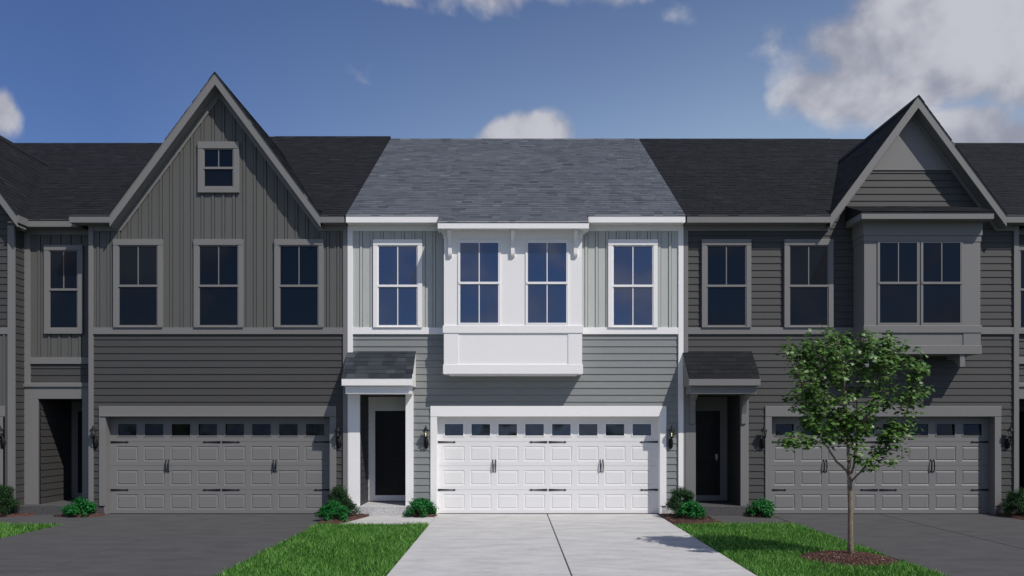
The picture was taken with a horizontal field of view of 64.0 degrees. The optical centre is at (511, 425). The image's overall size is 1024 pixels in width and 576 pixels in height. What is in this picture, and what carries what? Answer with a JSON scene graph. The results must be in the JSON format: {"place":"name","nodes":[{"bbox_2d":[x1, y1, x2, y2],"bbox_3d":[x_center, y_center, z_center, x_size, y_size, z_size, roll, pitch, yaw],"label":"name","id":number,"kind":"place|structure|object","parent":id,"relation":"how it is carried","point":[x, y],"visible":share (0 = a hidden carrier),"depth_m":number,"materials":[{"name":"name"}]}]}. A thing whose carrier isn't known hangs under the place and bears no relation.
{"place":"outdoors","nodes":[
{"label":"outdoors","id":0,"kind":"place"},
{"bbox_2d":[0,521,62,537],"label":"grass","id":1,"kind":"structure","parent":0,"point":[9,529],"depth_m":15.54,"materials":[{"name":"green plant"}]},
{"bbox_2d":[0,515,99,524],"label":"walkway","id":2,"kind":"structure","parent":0,"point":[40,519],"depth_m":17.12,"materials":[{"name":"concrete"}]},
{"bbox_2d":[0,514,323,575],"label":"driveway","id":3,"kind":"structure","parent":0,"point":[159,545],"depth_m":13.49,"materials":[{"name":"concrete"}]},
{"bbox_2d":[213,520,429,575],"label":"grass","id":4,"kind":"structure","parent":0,"point":[346,549],"depth_m":12.54,"materials":[{"name":"green plant"}]},
{"bbox_2d":[342,516,435,524],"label":"walkway","id":5,"kind":"structure","parent":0,"point":[387,519],"depth_m":17.12,"materials":[{"name":"concrete"}]},
{"bbox_2d":[0,0,1023,142],"label":"sky","id":6,"kind":"structure","parent":0,"point":[72,71],"materials":[{"name":"blue"}]},
{"bbox_2d":[387,514,756,575],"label":"driveway","id":7,"kind":"structure","parent":0,"point":[529,545],"depth_m":13.06,"materials":[{"name":"concrete"}]},
{"bbox_2d":[708,516,789,523],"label":"walkway","id":8,"kind":"structure","parent":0,"point":[740,519],"depth_m":17.12,"materials":[{"name":"concrete"}]},
{"bbox_2d":[673,520,948,575],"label":"grass","id":9,"kind":"structure","parent":0,"point":[780,547],"depth_m":12.85,"materials":[{"name":"green plant"}]},
{"bbox_2d":[773,514,1023,575],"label":"driveway","id":10,"kind":"structure","parent":0,"point":[970,544],"depth_m":14.34,"materials":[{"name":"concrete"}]},
{"label":"lawn","id":11,"kind":"structure","parent":0,"visible":0},
{"bbox_2d":[0,512,34,516],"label":"mulch","id":12,"kind":"object","parent":11,"relation":"on","point":[17,514],"visible":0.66,"depth_m":17.71,"materials":[{"name":"brown wood"}]},
{"bbox_2d":[0,484,20,514],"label":"bush","id":13,"kind":"object","parent":12,"relation":"on","point":[5,499],"visible":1,"depth_m":17.64,"materials":[{"name":"green plant"}]},
{"bbox_2d":[54,513,104,516],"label":"mulch","id":14,"kind":"object","parent":11,"relation":"on","point":[89,515],"visible":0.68,"depth_m":17.62,"materials":[{"name":"brown wood"}]},
{"bbox_2d":[60,497,97,516],"bbox_3d":[-9.364,1.757,17.723,0.724,0.438,0.701,0,0,-24],"label":"bush","id":15,"kind":"object","parent":14,"relation":"on","point":[82,506],"visible":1,"depth_m":17.59,"materials":[{"name":"green plant"}]},
{"bbox_2d":[319,513,368,524],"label":"mulch","id":16,"kind":"object","parent":11,"relation":"on","point":[352,517],"visible":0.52,"depth_m":16.96,"materials":[{"name":"brown wood"}]},
{"bbox_2d":[314,500,350,521],"bbox_3d":[-3.621,1.750,16.778,0.774,0.439,0.687,0,0,40],"label":"bush","id":17,"kind":"object","parent":16,"relation":"on","point":[334,510],"visible":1,"depth_m":16.66,"materials":[{"name":"green plant"}]},
{"bbox_2d":[323,485,360,514],"bbox_3d":[-3.621,1.606,17.351,0.747,0.725,0.737,0,0,29],"label":"bush","id":18,"kind":"object","parent":16,"relation":"on","point":[339,495],"visible":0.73,"depth_m":17.27,"materials":[{"name":"green plant"}]},
{"bbox_2d":[413,513,435,516],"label":"mulch","id":19,"kind":"object","parent":11,"relation":"on","point":[428,515],"visible":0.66,"depth_m":17.57,"materials":[{"name":"brown wood"}]},
{"bbox_2d":[403,498,438,516],"bbox_3d":[-1.951,1.756,17.663,0.599,0.438,0.790,0,0,44],"label":"bush","id":20,"kind":"object","parent":19,"relation":"on","point":[422,506],"visible":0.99,"depth_m":17.56,"materials":[{"name":"green plant"}]},
{"bbox_2d":[341,139,685,515],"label":"townhouse","id":21,"kind":"structure","parent":11,"relation":"on","point":[515,326],"depth_m":17.96,"materials":[{"name":"grey paint"}]},
{"bbox_2d":[375,411,405,494],"bbox_3d":[-2.703,0.637,18.980,0.927,1.953,0.060,0,0,0],"label":"front door","id":22,"kind":"structure","parent":21,"relation":"in","point":[390,426],"depth_m":18.96,"materials":[{"name":"black paint"}]},
{"bbox_2d":[373,239,422,327],"bbox_3d":[-2.500,-3.106,17.938,1.076,1.926,0.084,0,0,0],"label":"window","id":23,"kind":"structure","parent":21,"relation":"in","point":[397,263],"depth_m":17.93,"materials":[{"name":"blue glass"}]},
{"bbox_2d":[458,240,500,325],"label":"window","id":24,"kind":"structure","parent":21,"relation":"in","point":[479,261],"depth_m":17.54,"materials":[{"name":"blue glass"}]},
{"bbox_2d":[525,240,568,325],"bbox_3d":[0.751,-3.049,17.534,0.927,1.827,0.032,0,0,0],"label":"window","id":25,"kind":"structure","parent":21,"relation":"in","point":[546,261],"depth_m":17.54,"materials":[{"name":"blue glass"}]},
{"bbox_2d":[438,417,657,513],"bbox_3d":[0.797,0.872,18.173,4.926,2.183,0.104,0,0,0],"label":"garage door","id":26,"kind":"structure","parent":21,"relation":"in","point":[487,465],"depth_m":18.18,"materials":[{"name":"white paint"}]},
{"bbox_2d":[608,239,657,327],"bbox_3d":[2.646,-3.106,17.938,1.087,1.926,0.084,0,0,0],"label":"window","id":27,"kind":"structure","parent":21,"relation":"in","point":[632,263],"depth_m":17.93,"materials":[{"name":"blue glass"}]},
{"bbox_2d":[659,513,723,524],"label":"mulch","id":28,"kind":"object","parent":11,"relation":"on","point":[672,518],"visible":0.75,"depth_m":16.70,"materials":[{"name":"brown wood"}]},
{"bbox_2d":[665,486,695,516],"bbox_3d":[3.601,1.622,17.396,0.710,0.692,0.784,0,0,0],"label":"bush","id":29,"kind":"object","parent":28,"relation":"on","point":[677,497],"visible":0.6,"depth_m":17.28,"materials":[{"name":"green plant"}]},
{"bbox_2d":[672,499,707,519],"bbox_3d":[3.725,1.747,16.906,0.688,0.441,0.672,0,0,-42],"label":"bush","id":30,"kind":"object","parent":28,"relation":"on","point":[690,509],"visible":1,"depth_m":16.83,"materials":[{"name":"green plant"}]},
{"bbox_2d":[745,513,774,516],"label":"mulch","id":31,"kind":"object","parent":11,"relation":"on","point":[757,515],"visible":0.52,"depth_m":17.57,"materials":[{"name":"brown wood"}]},
{"bbox_2d":[746,498,776,517],"bbox_3d":[5.383,1.767,17.635,0.650,0.424,0.639,0,0,0],"label":"bush","id":32,"kind":"object","parent":31,"relation":"on","point":[765,507],"visible":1,"depth_m":17.55,"materials":[{"name":"green plant"}]},
{"bbox_2d":[639,95,1023,516],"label":"townhouse","id":33,"kind":"structure","parent":11,"relation":"on","point":[907,222],"depth_m":17.96,"materials":[{"name":"grey paint"}]},
{"bbox_2d":[696,411,719,494],"bbox_3d":[4.363,0.637,18.956,0.905,1.953,0.109,0,0,0],"label":"front door","id":34,"kind":"structure","parent":33,"relation":"in","point":[707,422],"depth_m":18.96,"materials":[{"name":"black paint"}]},
{"bbox_2d":[701,239,750,327],"bbox_3d":[4.692,-3.108,17.938,1.080,1.931,0.084,0,0,0],"label":"window","id":35,"kind":"structure","parent":33,"relation":"in","point":[725,263],"depth_m":17.93,"materials":[{"name":"blue glass"}]},
{"bbox_2d":[783,239,833,327],"bbox_3d":[6.492,-3.108,17.938,1.075,1.931,0.084,0,0,0],"label":"window","id":36,"kind":"structure","parent":33,"relation":"in","point":[808,265],"depth_m":17.93,"materials":[{"name":"blue glass"}]},
{"bbox_2d":[772,417,988,513],"bbox_3d":[8.133,0.872,18.176,4.925,2.183,0.110,0,0,0],"label":"garage door","id":37,"kind":"structure","parent":33,"relation":"in","point":[945,470],"depth_m":18.18,"materials":[{"name":"grey paint"}]},
{"bbox_2d":[877,240,919,325],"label":"window","id":38,"kind":"structure","parent":33,"relation":"in","point":[898,261],"depth_m":17.41,"materials":[{"name":"blue glass"}]},
{"bbox_2d":[921,240,962,325],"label":"window","id":39,"kind":"structure","parent":33,"relation":"in","point":[941,260],"depth_m":17.42,"materials":[{"name":"blue glass"}]},
{"bbox_2d":[799,550,897,567],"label":"mulch","id":40,"kind":"object","parent":11,"relation":"on","point":[841,557],"visible":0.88,"depth_m":11.83,"materials":[{"name":"brown wood"}]},
{"bbox_2d":[773,324,934,554],"bbox_3d":[4.931,0.263,12.060,2.421,3.496,1.510,0,0,0],"label":"tree","id":41,"kind":"object","parent":11,"relation":"on","point":[831,353],"visible":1,"depth_m":11.87,"materials":[{"name":"green plant"}]},
{"bbox_2d":[998,513,1023,519],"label":"mulch","id":42,"kind":"object","parent":11,"relation":"on","point":[1012,516],"visible":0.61,"depth_m":17.46,"materials":[{"name":"brown wood"}]},
{"bbox_2d":[1000,487,1023,515],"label":"bush","id":43,"kind":"object","parent":42,"relation":"on","point":[1014,503],"visible":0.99,"depth_m":17.46,"materials":[{"name":"green plant"}]},
{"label":"driveway","id":44,"kind":"structure","parent":0,"visible":0},
{"bbox_2d":[0,135,154,513],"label":"townhouse","id":45,"kind":"structure","parent":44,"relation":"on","point":[33,176],"depth_m":18.22,"materials":[{"name":"grey paint"}]},
{"label":"ground","id":46,"kind":"structure","parent":0,"visible":0},
{"bbox_2d":[17,71,390,514],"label":"townhouse","id":47,"kind":"structure","parent":46,"relation":"on","point":[186,316],"depth_m":17.97,"materials":[{"name":"grey paint"}]},
{"bbox_2d":[44,245,83,333],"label":"window","id":48,"kind":"structure","parent":47,"relation":"in","point":[63,264],"depth_m":18.31,"materials":[{"name":"glass"}]},
{"bbox_2d":[78,411,81,492],"bbox_3d":[-9.943,0.637,19.650,0.918,1.953,0.060,0,0,0],"label":"front door","id":49,"kind":"structure","parent":47,"relation":"in","point":[79,412],"depth_m":19.63,"materials":[{"name":"black paint"}]},
{"bbox_2d":[113,239,162,327],"bbox_3d":[-8.181,-3.108,17.938,1.080,1.931,0.084,0,0,0],"label":"window","id":50,"kind":"structure","parent":47,"relation":"in","point":[137,263],"depth_m":17.93,"materials":[{"name":"blue glass"}]},
{"bbox_2d":[193,239,243,327],"bbox_3d":[-6.419,-3.108,17.938,1.086,1.931,0.084,0,0,0],"label":"window","id":51,"kind":"structure","parent":47,"relation":"in","point":[218,264],"depth_m":17.93,"materials":[{"name":"blue glass"}]},
{"bbox_2d":[198,141,239,192],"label":"window","id":52,"kind":"structure","parent":47,"relation":"in","point":[218,161],"depth_m":17.92,"materials":[{"name":"blue glass"}]},
{"bbox_2d":[110,417,329,513],"bbox_3d":[-6.450,0.872,18.175,4.950,2.183,0.108,0,0,0],"label":"garage door","id":53,"kind":"structure","parent":47,"relation":"in","point":[160,465],"depth_m":18.18,"materials":[{"name":"grey paint"}]},
{"bbox_2d":[274,239,323,327],"bbox_3d":[-4.661,-3.108,17.938,1.075,1.931,0.084,0,0,0],"label":"window","id":54,"kind":"structure","parent":47,"relation":"in","point":[298,263],"depth_m":17.93,"materials":[{"name":"blue glass"}]},
{"bbox_2d":[955,143,1023,493],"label":"townhouse","id":55,"kind":"structure","parent":46,"relation":"on","point":[998,168],"depth_m":20.94,"materials":[{"name":"grey paint"}]},
{"bbox_2d":[1019,245,1023,333],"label":"window","id":56,"kind":"structure","parent":55,"relation":"in","point":[1021,247],"depth_m":18.29,"materials":[{"name":"grey paint"}]},
{"bbox_2d":[1019,411,1023,489],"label":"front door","id":57,"kind":"structure","parent":55,"relation":"in","point":[1021,413],"depth_m":19.63,"materials":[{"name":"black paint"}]}
]}

